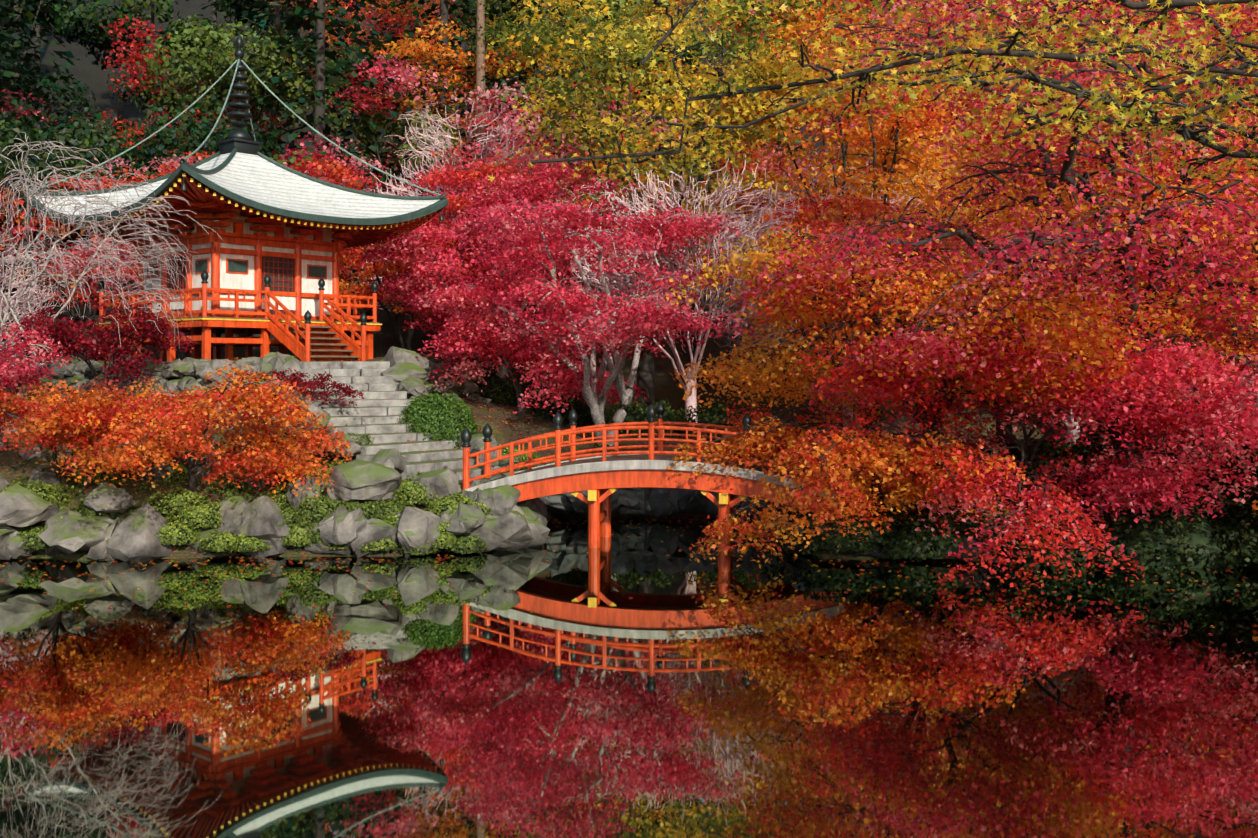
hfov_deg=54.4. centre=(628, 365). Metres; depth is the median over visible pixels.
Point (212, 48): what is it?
evergreen foliage
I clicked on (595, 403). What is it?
pale tree trunks
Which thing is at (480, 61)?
cedar trunks
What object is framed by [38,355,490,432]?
podium rocks
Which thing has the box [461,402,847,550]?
arched bridge
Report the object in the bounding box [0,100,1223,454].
bare cherry trees
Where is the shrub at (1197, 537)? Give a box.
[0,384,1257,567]
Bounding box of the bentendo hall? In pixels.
[24,32,447,362]
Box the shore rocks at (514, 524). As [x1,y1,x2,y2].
[0,428,549,562]
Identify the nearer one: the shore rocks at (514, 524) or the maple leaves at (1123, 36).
the maple leaves at (1123, 36)
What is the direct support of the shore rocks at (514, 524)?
on the ground
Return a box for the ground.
[0,0,1256,561]
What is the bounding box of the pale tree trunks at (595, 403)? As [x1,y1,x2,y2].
[0,141,713,447]
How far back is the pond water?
15.83 m
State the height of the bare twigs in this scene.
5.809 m
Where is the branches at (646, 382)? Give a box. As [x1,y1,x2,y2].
[0,0,1257,554]
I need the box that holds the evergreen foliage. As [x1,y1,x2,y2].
[0,0,1257,258]
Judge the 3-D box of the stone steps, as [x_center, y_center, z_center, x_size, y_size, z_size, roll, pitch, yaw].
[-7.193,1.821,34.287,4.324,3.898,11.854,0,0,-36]
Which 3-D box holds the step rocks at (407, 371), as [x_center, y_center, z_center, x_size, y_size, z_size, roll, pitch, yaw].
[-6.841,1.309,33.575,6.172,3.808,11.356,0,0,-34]
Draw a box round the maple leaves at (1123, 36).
[487,0,1257,241]
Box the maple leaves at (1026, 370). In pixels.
[0,0,1257,737]
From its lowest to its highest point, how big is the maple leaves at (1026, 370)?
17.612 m
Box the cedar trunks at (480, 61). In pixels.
[475,0,486,353]
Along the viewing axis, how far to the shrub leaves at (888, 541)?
27.63 m
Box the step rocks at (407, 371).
[252,346,520,499]
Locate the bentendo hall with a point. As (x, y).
(267, 266)
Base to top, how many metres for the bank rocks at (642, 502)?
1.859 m
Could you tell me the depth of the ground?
59.49 m
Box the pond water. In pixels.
[0,516,1257,837]
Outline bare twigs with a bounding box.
[0,132,222,344]
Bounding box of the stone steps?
[299,361,499,497]
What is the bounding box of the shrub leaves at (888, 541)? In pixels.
[0,369,1257,575]
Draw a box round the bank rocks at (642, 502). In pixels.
[535,462,1230,562]
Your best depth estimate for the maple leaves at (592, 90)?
48.32 m
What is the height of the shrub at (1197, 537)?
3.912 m
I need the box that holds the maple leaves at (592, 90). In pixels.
[0,0,1257,342]

